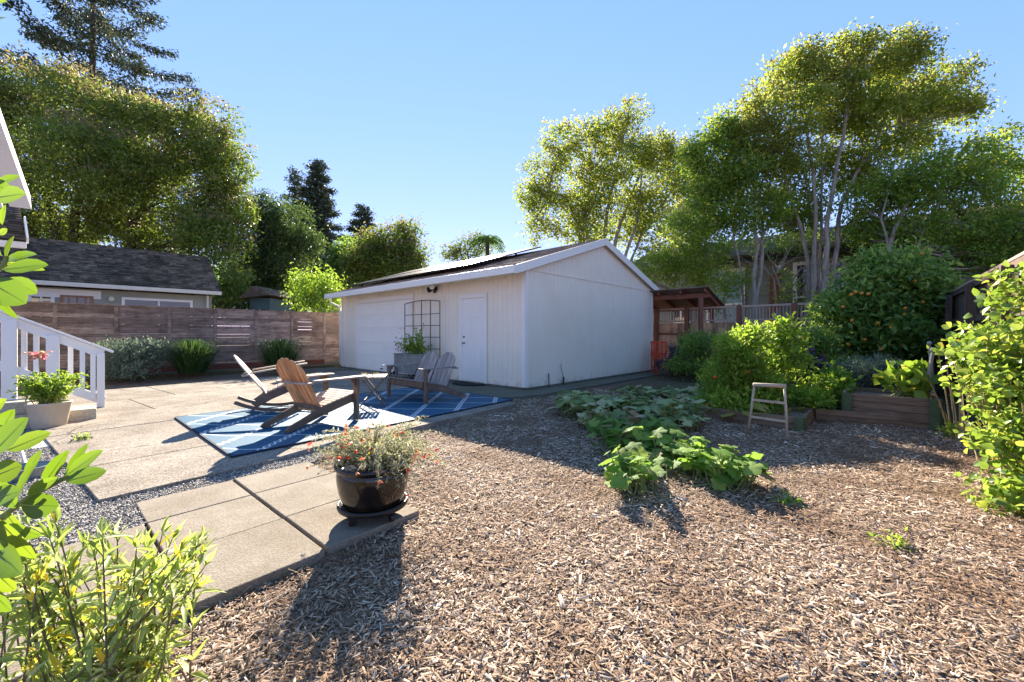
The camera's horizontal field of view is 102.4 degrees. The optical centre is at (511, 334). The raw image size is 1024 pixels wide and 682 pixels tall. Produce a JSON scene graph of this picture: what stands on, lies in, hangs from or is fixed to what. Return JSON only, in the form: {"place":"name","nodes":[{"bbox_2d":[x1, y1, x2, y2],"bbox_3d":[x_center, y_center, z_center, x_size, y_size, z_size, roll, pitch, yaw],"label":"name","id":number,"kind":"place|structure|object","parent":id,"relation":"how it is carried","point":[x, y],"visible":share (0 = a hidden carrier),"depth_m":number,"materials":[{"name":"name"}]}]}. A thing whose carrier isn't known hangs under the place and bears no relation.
{"place":"outdoors","nodes":[
{"label":"outdoors","id":0,"kind":"place"},
{"bbox_2d":[0,462,418,681],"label":"path","id":1,"kind":"structure","parent":0,"point":[258,542],"depth_m":2.59,"materials":[{"name":"concrete"}]},
{"bbox_2d":[336,492,407,526],"bbox_3d":[-0.930,1.163,2.760,0.456,0.110,0.456,0,0,0],"label":"plant caddy","id":2,"kind":"object","parent":1,"relation":"on","point":[352,517],"visible":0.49,"depth_m":2.60,"materials":[{"name":"black plastic"}]},
{"bbox_2d":[333,455,410,512],"bbox_3d":[-0.930,0.982,2.760,0.494,0.276,0.494,0,0,0],"label":"glazed pot","id":3,"kind":"object","parent":2,"relation":"on","point":[360,492],"visible":0.62,"depth_m":2.57,"materials":[{"name":"black ceramic"}]},
{"bbox_2d":[304,415,446,497],"bbox_3d":[-0.904,0.782,2.762,0.893,0.372,0.925,0,0,0],"label":"flowering plant","id":4,"kind":"object","parent":3,"relation":"in","point":[380,452],"visible":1,"depth_m":2.66,"materials":[{"name":"green plant"}]},
{"bbox_2d":[0,370,516,502],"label":"patio","id":5,"kind":"structure","parent":0,"point":[143,437],"depth_m":5.02,"materials":[{"name":"concrete"}]},
{"bbox_2d":[24,400,72,430],"bbox_3d":[-6.050,1.062,5.380,0.376,0.355,0.376,0,0,0],"label":"beige planter","id":6,"kind":"object","parent":5,"relation":"on","point":[54,414],"visible":0.73,"depth_m":5.26,"materials":[{"name":"ceramic"}]},
{"bbox_2d":[5,350,88,403],"bbox_3d":[-6.040,0.578,5.372,0.680,0.742,0.712,0,0,0],"label":"leafy plant","id":7,"kind":"object","parent":6,"relation":"on","point":[38,391],"visible":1,"depth_m":5.30,"materials":[{"name":"green plant"}]},
{"bbox_2d":[0,398,96,428],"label":"entry steps","id":8,"kind":"structure","parent":5,"relation":"on","point":[79,413],"depth_m":5.65,"materials":[{"name":"concrete"}]},
{"bbox_2d":[0,309,113,406],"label":"stair railing","id":9,"kind":"object","parent":5,"relation":"on","point":[10,327],"visible":0.74,"depth_m":6.33,"materials":[{"name":"paint"}]},
{"bbox_2d":[174,387,512,457],"bbox_3d":[-2.399,1.188,6.671,2.832,0.017,4.616,0,0,38],"label":"rug","id":10,"kind":"object","parent":5,"relation":"on","point":[235,433],"visible":0.73,"depth_m":5.76,"materials":[{"name":"blue fabric"}]},
{"bbox_2d":[233,355,318,411],"bbox_3d":[-3.667,0.744,6.501,1.220,0.865,0.794,0,0,-29],"label":"rocking chair","id":11,"kind":"object","parent":10,"relation":"on","point":[270,393],"visible":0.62,"depth_m":6.24,"materials":[{"name":"brown wood"}]},
{"bbox_2d":[260,358,365,432],"bbox_3d":[-2.640,0.736,5.467,0.814,0.881,1.084,0,0,30],"label":"adirondack chair","id":12,"kind":"object","parent":10,"relation":"on","point":[298,384],"visible":1,"depth_m":5.34,"materials":[{"name":"brown wood"}]},
{"bbox_2d":[359,374,387,406],"bbox_3d":[-2.299,0.932,6.850,0.398,0.489,0.500,0,0,-11],"label":"side table","id":13,"kind":"object","parent":10,"relation":"on","point":[379,376],"visible":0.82,"depth_m":6.69,"materials":[{"name":"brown wood"}]},
{"bbox_2d":[382,351,466,403],"bbox_3d":[-1.599,0.754,7.653,1.334,0.844,1.084,0,0,43],"label":"garden loveseat","id":14,"kind":"object","parent":10,"relation":"on","point":[444,367],"visible":1,"depth_m":7.57,"materials":[{"name":"grey wood"}]},
{"bbox_2d":[391,353,432,376],"bbox_3d":[-2.580,0.863,10.930,1.511,0.686,0.600,0,0,43],"label":"trough planter","id":15,"kind":"object","parent":5,"relation":"on","point":[402,358],"visible":0.48,"depth_m":10.84,"materials":[{"name":"metal"}]},
{"bbox_2d":[394,323,432,354],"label":"flowering plant","id":16,"kind":"object","parent":15,"relation":"on","point":[411,347],"visible":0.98,"depth_m":10.86,"materials":[{"name":"green plant"}]},
{"bbox_2d":[404,300,439,374],"bbox_3d":[-2.470,0.124,11.238,1.663,2.112,0.023,0,0,43],"label":"trellis","id":17,"kind":"object","parent":5,"relation":"on","point":[421,325],"visible":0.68,"depth_m":10.95,"materials":[{"name":"metal"}]},
{"bbox_2d":[303,367,676,398],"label":"pavement","id":18,"kind":"structure","parent":0,"point":[501,392],"depth_m":9.37,"materials":[{"name":"concrete"}]},
{"bbox_2d":[452,381,484,385],"bbox_3d":[-1.142,1.193,9.905,1.000,0.014,0.419,0,0,43],"label":"doormat","id":19,"kind":"object","parent":18,"relation":"on","point":[463,383],"visible":1,"depth_m":9.76,"materials":[{"name":"fabric"}]},
{"bbox_2d":[650,341,671,374],"bbox_3d":[4.600,0.735,12.705,0.520,1.030,0.490,0,0,0],"label":"red garden chair","id":20,"kind":"object","parent":18,"relation":"on","point":[655,353],"visible":0.72,"depth_m":12.90,"materials":[{"name":"orange paint"}]},
{"bbox_2d":[650,286,724,359],"bbox_3d":[4.944,-0.114,14.158,3.948,2.628,1.700,0,0,43],"label":"pergola","id":21,"kind":"object","parent":18,"relation":"on","point":[701,297],"visible":0.38,"depth_m":13.21,"materials":[{"name":"brown wood"}]},
{"bbox_2d":[0,337,1023,681],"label":"ground","id":22,"kind":"structure","parent":0,"point":[780,537],"depth_m":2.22,"materials":[{"name":"brown wood"}]},
{"bbox_2d":[0,110,31,248],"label":"house","id":23,"kind":"structure","parent":22,"relation":"on","point":[10,164],"depth_m":5.61,"materials":[{"name":"paint"}]},
{"bbox_2d":[0,0,105,611],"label":"broadleaf shrub","id":24,"kind":"object","parent":22,"relation":"on","point":[36,502],"visible":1,"depth_m":0.59,"materials":[{"name":"green plant"}]},
{"bbox_2d":[0,0,206,244],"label":"redwood tree","id":25,"kind":"object","parent":22,"relation":"on","point":[95,20],"visible":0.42,"depth_m":32.98,"materials":[{"name":"green plant"}]},
{"bbox_2d":[0,237,221,365],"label":"neighbour house","id":26,"kind":"structure","parent":22,"relation":"on","point":[75,272],"depth_m":16.04,"materials":[{"name":"grey"}]},
{"bbox_2d":[27,293,54,333],"bbox_3d":[-16.328,-0.710,14.275,0.050,1.420,0.624,0,0,43],"label":"window","id":27,"kind":"structure","parent":26,"relation":"in","point":[34,298],"depth_m":14.29,"materials":[{"name":"white glass"}]},
{"bbox_2d":[60,295,93,333],"bbox_3d":[-15.743,-0.700,14.903,0.050,1.400,0.833,0,0,43],"label":"window","id":28,"kind":"structure","parent":26,"relation":"in","point":[69,298],"depth_m":14.93,"materials":[{"name":"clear glass"}]},
{"bbox_2d":[122,297,192,328],"bbox_3d":[-14.204,-0.710,16.555,0.050,1.420,2.178,0,0,43],"label":"window","id":29,"kind":"structure","parent":26,"relation":"in","point":[125,300],"depth_m":16.49,"materials":[{"name":"white glass"}]},
{"bbox_2d":[0,503,225,681],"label":"sage bush","id":30,"kind":"object","parent":22,"relation":"on","point":[133,649],"visible":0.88,"depth_m":1.27,"materials":[{"name":"green plant"}]},
{"bbox_2d":[73,334,176,380],"bbox_3d":[-10.150,0.599,10.889,1.782,1.236,2.128,0,0,0],"label":"lavender bush","id":31,"kind":"object","parent":22,"relation":"on","point":[145,352],"visible":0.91,"depth_m":10.73,"materials":[{"name":"green plant"}]},
{"bbox_2d":[0,39,266,308],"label":"broadleaf tree","id":32,"kind":"object","parent":22,"relation":"on","point":[117,163],"visible":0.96,"depth_m":20.90,"materials":[{"name":"green plant"}]},
{"bbox_2d":[0,428,340,552],"bbox_3d":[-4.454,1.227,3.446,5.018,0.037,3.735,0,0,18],"label":"gravel","id":33,"kind":"structure","parent":22,"relation":"on","point":[46,450],"depth_m":3.09,"materials":[{"name":"grey gravel"}]},
{"bbox_2d":[8,461,49,482],"bbox_3d":[-4.186,1.194,3.555,0.310,0.114,0.310,0,0,0],"label":"metal basin","id":34,"kind":"object","parent":33,"relation":"on","point":[38,470],"visible":0.24,"depth_m":3.52,"materials":[{"name":"metal"}]},
{"bbox_2d":[20,450,26,466],"bbox_3d":[-4.604,1.160,3.881,1.043,0.043,0.023,0,0,38],"label":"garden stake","id":35,"kind":"object","parent":34,"relation":"on","point":[23,457],"visible":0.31,"depth_m":3.85,"materials":[{"name":"white plastic"}]},
{"bbox_2d":[26,439,49,449],"bbox_3d":[-5.278,1.235,4.589,0.528,0.030,0.245,0,0,41],"label":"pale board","id":36,"kind":"object","parent":33,"relation":"on","point":[42,444],"visible":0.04,"depth_m":4.51,"materials":[{"name":"white wood"}]},
{"bbox_2d":[0,363,340,387],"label":"flower bed","id":37,"kind":"object","parent":22,"relation":"on","point":[162,375],"visible":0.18,"depth_m":12.42,"materials":[{"name":"brown soil"}]},
{"bbox_2d":[0,359,324,379],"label":"edging board","id":38,"kind":"object","parent":37,"relation":"on","point":[232,365],"visible":0.33,"depth_m":13.65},
{"bbox_2d":[0,301,338,373],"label":"slatted fence","id":39,"kind":"object","parent":37,"relation":"on","point":[236,329],"visible":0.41,"depth_m":12.97,"materials":[{"name":"brown wood"}]},
{"bbox_2d":[154,338,229,373],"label":"strap leaf clump","id":40,"kind":"object","parent":37,"relation":"on","point":[195,355],"visible":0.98,"depth_m":11.62,"materials":[{"name":"green plant"}]},
{"bbox_2d":[244,338,311,368],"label":"strap leaf clump","id":41,"kind":"object","parent":37,"relation":"on","point":[277,350],"visible":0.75,"depth_m":12.71,"materials":[{"name":"green plant"}]},
{"bbox_2d":[239,286,296,341],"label":"shed","id":42,"kind":"structure","parent":22,"relation":"on","point":[262,298],"depth_m":20.00,"materials":[{"name":"teal paint"}]},
{"bbox_2d":[211,186,334,317],"bbox_3d":[-16.143,-4.174,27.065,8.647,10.961,5.203,0,0,0],"label":"evergreen tree","id":43,"kind":"object","parent":22,"relation":"on","point":[281,246],"visible":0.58,"depth_m":26.35,"materials":[{"name":"green plant"}]},
{"bbox_2d":[278,165,306,341],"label":"redwood tree","id":44,"kind":"object","parent":22,"relation":"on","point":[294,184],"visible":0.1,"depth_m":45.62,"materials":[{"name":"green plant"}]},
{"bbox_2d":[280,258,355,355],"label":"lemon tree","id":45,"kind":"object","parent":22,"relation":"on","point":[312,300],"visible":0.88,"depth_m":17.34,"materials":[{"name":"green plant"}]},
{"bbox_2d":[286,158,350,289],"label":"redwood tree","id":46,"kind":"object","parent":22,"relation":"on","point":[315,192],"visible":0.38,"depth_m":41.26,"materials":[{"name":"green plant"}]},
{"bbox_2d":[312,272,349,348],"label":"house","id":47,"kind":"structure","parent":22,"relation":"on","point":[328,304],"depth_m":32.40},
{"bbox_2d":[320,232,357,283],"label":"tree","id":48,"kind":"object","parent":22,"relation":"on","point":[332,260],"visible":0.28,"depth_m":32.35,"materials":[{"name":"green plant"}]},
{"bbox_2d":[335,202,378,248],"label":"fir tree","id":49,"kind":"object","parent":22,"relation":"on","point":[366,218],"visible":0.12,"depth_m":45.41,"materials":[{"name":"green plant"}]},
{"bbox_2d":[332,211,436,289],"bbox_3d":[-9.385,-3.950,30.831,8.149,10.506,5.382,0,0,0],"label":"broadleaf tree","id":50,"kind":"object","parent":22,"relation":"on","point":[374,256],"visible":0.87,"depth_m":30.06,"materials":[{"name":"green plant"}]},
{"bbox_2d":[193,254,637,307],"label":"distant woods","id":51,"kind":"object","parent":22,"relation":"on","point":[217,277],"visible":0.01,"depth_m":45.23,"materials":[{"name":"green plant"}]},
{"bbox_2d":[436,229,492,263],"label":"feathery tree","id":52,"kind":"object","parent":22,"relation":"on","point":[454,253],"visible":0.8,"depth_m":33.81,"materials":[{"name":"green plant"}]},
{"bbox_2d":[468,234,505,258],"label":"palm tree","id":53,"kind":"object","parent":22,"relation":"on","point":[489,240],"visible":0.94,"depth_m":32.84,"materials":[{"name":"green plant"}]},
{"bbox_2d":[324,238,659,389],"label":"garage","id":54,"kind":"structure","parent":22,"relation":"on","point":[566,314],"depth_m":10.64,"materials":[{"name":"paint"}]},
{"bbox_2d":[346,274,400,286],"bbox_3d":[-4.948,-1.911,14.886,1.680,0.522,1.360,0,0,43],"label":"solar panel","id":55,"kind":"object","parent":54,"relation":"attached to","point":[365,282],"visible":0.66,"depth_m":14.59,"materials":[{"name":"black glass"}]},
{"bbox_2d":[356,294,413,374],"bbox_3d":[-4.094,0.019,12.971,3.460,2.361,0.073,0,0,43],"label":"garage door","id":56,"kind":"structure","parent":54,"relation":"in","point":[378,324],"depth_m":12.99,"materials":[{"name":"white paint"}]},
{"bbox_2d":[370,269,428,282],"bbox_3d":[-3.704,-1.911,13.727,1.680,0.522,1.360,0,0,43],"label":"solar panel","id":57,"kind":"object","parent":54,"relation":"attached to","point":[392,277],"visible":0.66,"depth_m":13.44,"materials":[{"name":"black glass"}]},
{"bbox_2d":[382,266,432,277],"bbox_3d":[-3.959,-2.373,15.926,1.690,0.531,1.390,0,0,43],"label":"solar panel","id":58,"kind":"object","parent":54,"relation":"attached to","point":[405,272],"visible":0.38,"depth_m":15.72,"materials":[{"name":"black glass"}]},
{"bbox_2d":[397,263,461,277],"bbox_3d":[-2.461,-1.911,12.568,1.680,0.522,1.360,0,0,43],"label":"solar panel","id":59,"kind":"object","parent":54,"relation":"attached to","point":[421,272],"visible":0.7,"depth_m":12.29,"materials":[{"name":"black glass"}]},
{"bbox_2d":[427,285,437,292],"bbox_3d":[-2.147,-1.215,11.015,0.300,0.220,0.374,0,0,0],"label":"flood light","id":60,"kind":"object","parent":54,"relation":"attached to","point":[430,288],"visible":0.97,"depth_m":11.05,"materials":[{"name":"black metal"}]},
{"bbox_2d":[408,260,464,272],"bbox_3d":[-2.708,-2.373,14.760,1.690,0.531,1.390,0,0,43],"label":"solar panel","id":61,"kind":"object","parent":54,"relation":"attached to","point":[432,267],"visible":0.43,"depth_m":14.57,"materials":[{"name":"black glass"}]},
{"bbox_2d":[436,254,497,267],"bbox_3d":[-1.457,-2.373,13.595,1.690,0.531,1.390,0,0,43],"label":"solar panel","id":62,"kind":"object","parent":54,"relation":"attached to","point":[465,261],"visible":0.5,"depth_m":13.40,"materials":[{"name":"black glass"}]},
{"bbox_2d":[430,255,506,272],"bbox_3d":[-1.217,-1.911,11.409,1.680,0.522,1.360,0,0,43],"label":"solar panel","id":63,"kind":"object","parent":54,"relation":"attached to","point":[467,264],"visible":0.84,"depth_m":11.06,"materials":[{"name":"black glass"}]},
{"bbox_2d":[459,292,486,383],"bbox_3d":[-0.985,0.102,10.044,1.000,2.186,0.118,0,0,43],"label":"door","id":64,"kind":"structure","parent":54,"relation":"in","point":[472,307],"depth_m":10.07,"materials":[{"name":"white paint"}]},
{"bbox_2d":[469,246,540,261],"bbox_3d":[-0.206,-2.373,12.429,1.690,0.531,1.390,0,0,43],"label":"solar panel","id":65,"kind":"object","parent":54,"relation":"attached to","point":[511,253],"visible":0.73,"depth_m":12.06,"materials":[{"name":"black glass"}]},
{"bbox_2d":[512,92,714,262],"bbox_3d":[6.739,-7.210,27.313,13.809,17.024,6.105,0,0,0],"label":"multi stem tree","id":66,"kind":"object","parent":22,"relation":"on","point":[647,157],"visible":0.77,"depth_m":26.41,"materials":[{"name":"green plant"}]},
{"bbox_2d":[545,389,710,432],"bbox_3d":[1.683,1.133,6.260,2.354,0.498,2.532,0,0,0],"label":"squash plant","id":67,"kind":"object","parent":22,"relation":"on","point":[633,411],"visible":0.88,"depth_m":5.70,"materials":[{"name":"green plant"}]},
{"bbox_2d":[583,412,774,495],"bbox_3d":[1.450,1.184,4.271,1.521,0.500,2.330,0,0,0],"label":"squash plant","id":68,"kind":"object","parent":22,"relation":"on","point":[721,469],"visible":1,"depth_m":3.61,"materials":[{"name":"green plant"}]},
{"bbox_2d":[630,203,740,322],"bbox_3d":[6.165,-1.871,15.441,4.362,6.344,2.444,0,0,0],"label":"tree","id":69,"kind":"object","parent":22,"relation":"on","point":[678,265],"visible":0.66,"depth_m":15.21,"materials":[{"name":"green plant"}]},
{"bbox_2d":[664,103,823,321],"bbox_3d":[7.697,-3.037,13.266,5.500,8.683,2.793,0,0,0],"label":"multi stem tree","id":70,"kind":"object","parent":22,"relation":"on","point":[728,176],"visible":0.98,"depth_m":13.00,"materials":[{"name":"green plant"}]},
{"bbox_2d":[703,404,813,431],"bbox_3d":[3.700,1.192,6.165,1.282,0.195,1.044,0,0,43],"label":"raised bed","id":71,"kind":"object","parent":22,"relation":"on","point":[799,420],"visible":0.63,"depth_m":5.85,"materials":[{"name":"wood"}]},
{"bbox_2d":[705,402,791,418],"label":"squash plant","id":72,"kind":"object","parent":71,"relation":"on","point":[761,407],"visible":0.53,"depth_m":5.90,"materials":[{"name":"green plant"}]},
{"bbox_2d":[692,317,808,418],"bbox_3d":[3.700,0.554,6.479,1.740,1.659,1.533,0,0,0],"label":"tomato plant","id":73,"kind":"object","parent":71,"relation":"on","point":[743,368],"visible":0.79,"depth_m":6.38,"materials":[{"name":"green plant"}]},
{"bbox_2d":[746,383,788,439],"bbox_3d":[3.140,0.939,5.077,0.454,0.669,0.140,0,0,36],"label":"stick ladder","id":74,"kind":"object","parent":22,"relation":"on","point":[784,386],"visible":1,"depth_m":5.05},
{"bbox_2d":[770,490,810,509],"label":"weed","id":75,"kind":"object","parent":22,"relation":"on","point":[790,502],"visible":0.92,"depth_m":3.07,"materials":[{"name":"green plant"}]},
{"bbox_2d":[695,218,886,321],"bbox_3d":[9.950,-1.533,15.005,7.451,5.669,4.330,0,0,0],"label":"tree","id":76,"kind":"object","parent":22,"relation":"on","point":[789,246],"visible":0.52,"depth_m":14.02,"materials":[{"name":"green plant"}]},
{"bbox_2d":[653,302,940,386],"bbox_3d":[7.425,0.185,12.179,11.756,2.130,0.150,0,0,43],"label":"lattice fence","id":77,"kind":"object","parent":22,"relation":"on","point":[667,332],"visible":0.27,"depth_m":13.24,"materials":[{"name":"brown wood"}]},
{"bbox_2d":[633,201,1023,323],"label":"green house","id":78,"kind":"structure","parent":22,"relation":"on","point":[794,266],"depth_m":16.41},
{"bbox_2d":[673,311,689,322],"bbox_3d":[7.679,-1.100,18.719,0.830,1.800,0.060,0,0,43],"label":"window","id":79,"kind":"structure","parent":78,"relation":"in","point":[675,311],"depth_m":18.81,"materials":[{"name":"glass"}]},
{"bbox_2d":[706,267,744,322],"bbox_3d":[9.041,-1.225,17.451,1.496,3.050,0.060,0,0,43],"label":"window","id":80,"kind":"structure","parent":78,"relation":"in","point":[736,301],"depth_m":17.33,"materials":[{"name":"grey glass"}]},
{"bbox_2d":[793,260,821,320],"bbox_3d":[11.133,-1.375,15.501,0.929,2.750,0.060,0,0,43],"label":"window","id":81,"kind":"structure","parent":78,"relation":"in","point":[796,266],"depth_m":15.66,"materials":[{"name":"grey glass"}]},
{"bbox_2d":[828,257,845,293],"bbox_3d":[11.777,-1.375,14.902,0.507,2.750,0.060,0,0,43],"label":"window","id":82,"kind":"structure","parent":78,"relation":"in","point":[843,262],"depth_m":14.85,"materials":[{"name":"grey glass"}]},
{"bbox_2d":[726,16,1006,339],"bbox_3d":[11.005,-4.225,13.338,8.643,11.061,3.957,0,0,0],"label":"multi stem tree","id":83,"kind":"object","parent":22,"relation":"on","point":[828,85],"visible":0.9,"depth_m":12.67,"materials":[{"name":"green plant"}]},
{"bbox_2d":[815,408,928,429],"bbox_3d":[5.045,1.188,5.777,1.269,0.165,0.040,0,0,32],"label":"timber edging","id":84,"kind":"object","parent":22,"relation":"on","point":[905,421],"visible":0.94,"depth_m":5.75,"materials":[{"name":"brown wood"}]},
{"bbox_2d":[841,387,942,430],"bbox_3d":[5.572,1.073,6.080,1.032,0.435,1.044,0,0,43],"label":"raised bed","id":85,"kind":"object","parent":22,"relation":"on","point":[870,400],"visible":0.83,"depth_m":5.74,"materials":[{"name":"wood"}]},
{"bbox_2d":[872,358,942,398],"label":"bean plant","id":86,"kind":"object","parent":85,"relation":"on","point":[909,379],"visible":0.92,"depth_m":5.83,"materials":[{"name":"green plant"}]},
{"bbox_2d":[926,347,933,381],"bbox_3d":[5.825,0.579,5.750,0.183,0.791,0.068,0,0,0],"label":"garden stake","id":87,"kind":"object","parent":85,"relation":"on","point":[930,365],"visible":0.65,"depth_m":5.74,"materials":[{"name":"grey metal"}]},
{"bbox_2d":[867,526,919,552],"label":"weed","id":88,"kind":"object","parent":22,"relation":"on","point":[898,544],"visible":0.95,"depth_m":2.45,"materials":[{"name":"green plant"}]},
{"bbox_2d":[825,115,1023,314],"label":"multi stem tree","id":89,"kind":"object","parent":22,"relation":"on","point":[904,195],"visible":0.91,"depth_m":11.78,"materials":[{"name":"green plant"}]},
{"bbox_2d":[930,356,970,440],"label":"dry stalks","id":90,"kind":"object","parent":22,"relation":"on","point":[961,429],"visible":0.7,"depth_m":4.95,"materials":[{"name":"plant"}]},
{"bbox_2d":[934,421,982,442],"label":"seedling","id":91,"kind":"object","parent":22,"relation":"on","point":[950,426],"visible":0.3,"depth_m":4.97,"materials":[{"name":"green plant"}]},
{"bbox_2d":[934,251,1023,414],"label":"shed","id":92,"kind":"object","parent":22,"relation":"on","point":[961,306],"visible":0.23,"depth_m":6.33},
{"bbox_2d":[926,260,1023,516],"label":"climbing vine","id":93,"kind":"object","parent":92,"relation":"attached to","point":[1001,436],"visible":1,"depth_m":3.30,"materials":[{"name":"plant"}]},
{"bbox_2d":[966,493,1002,510],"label":"weed","id":94,"kind":"object","parent":22,"relation":"on","point":[972,498],"visible":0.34,"depth_m":3.06,"materials":[{"name":"green plant"}]},
{"bbox_2d":[0,0,1023,329],"label":"sky","id":95,"kind":"structure","parent":0,"point":[412,107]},
{"bbox_2d":[609,369,986,431],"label":"garden soil","id":96,"kind":"structure","parent":0,"point":[657,381],"depth_m":9.72,"materials":[{"name":"brown soil"}]},
{"bbox_2d":[616,384,710,403],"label":"squash plant","id":97,"kind":"object","parent":96,"relation":"on","point":[650,393],"visible":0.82,"depth_m":8.13,"materials":[{"name":"green plant"}]},
{"bbox_2d":[652,340,685,376],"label":"dark shrub","id":98,"kind":"object","parent":96,"relation":"on","point":[671,353],"visible":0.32,"depth_m":11.96,"materials":[{"name":"purple plant"}]},
{"bbox_2d":[661,324,725,380],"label":"dark shrub","id":99,"kind":"object","parent":96,"relation":"on","point":[694,345],"visible":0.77,"depth_m":10.79,"materials":[{"name":"green plant"}]},
{"bbox_2d":[756,311,828,385],"bbox_3d":[4.495,0.441,6.847,1.210,1.666,0.850,0,0,0],"label":"pepper plant","id":100,"kind":"object","parent":96,"relation":"on","point":[786,339],"visible":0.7,"depth_m":6.76,"materials":[{"name":"green plant"}]},
{"bbox_2d":[783,342,834,401],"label":"kale plant","id":101,"kind":"object","parent":96,"relation":"on","point":[821,358],"visible":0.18,"depth_m":7.29,"materials":[{"name":"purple plant"}]},
{"bbox_2d":[780,359,863,411],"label":"bean plant","id":102,"kind":"object","parent":96,"relation":"on","point":[824,387],"visible":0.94,"depth_m":6.45,"materials":[{"name":"green plant"}]},
{"bbox_2d":[791,322,864,387],"bbox_3d":[6.232,0.513,8.253,1.054,1.526,1.548,0,0,-36],"label":"leafy shrub","id":103,"kind":"object","parent":96,"relation":"on","point":[819,341],"visible":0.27,"depth_m":8.22,"materials":[{"name":"green plant"}]},
{"bbox_2d":[831,347,906,389],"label":"sagebrush","id":104,"kind":"object","parent":96,"relation":"on","point":[859,368],"visible":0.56,"depth_m":6.97,"materials":[{"name":"green plant"}]},
{"bbox_2d":[795,235,972,374],"bbox_3d":[7.924,-0.416,8.787,3.229,3.448,2.309,0,0,-25],"label":"orange tree","id":105,"kind":"object","parent":96,"relation":"on","point":[903,297],"visible":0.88,"depth_m":8.41,"materials":[{"name":"green plant"}]},
{"bbox_2d":[927,341,934,393],"bbox_3d":[6.415,0.549,6.300,0.118,0.889,0.068,0,0,0],"label":"garden stake","id":106,"kind":"object","parent":96,"relation":"on","point":[929,343],"visible":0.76,"depth_m":6.29,"materials":[{"name":"grey metal"}]},
{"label":"pavement","id":107,"kind":"structure","parent":0,"visible":0},
{"bbox_2d":[71,432,93,440],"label":"weed","id":108,"kind":"object","parent":107,"relation":"on","point":[85,437],"visible":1,"depth_m":4.69,"materials":[{"name":"green plant"}]}
]}

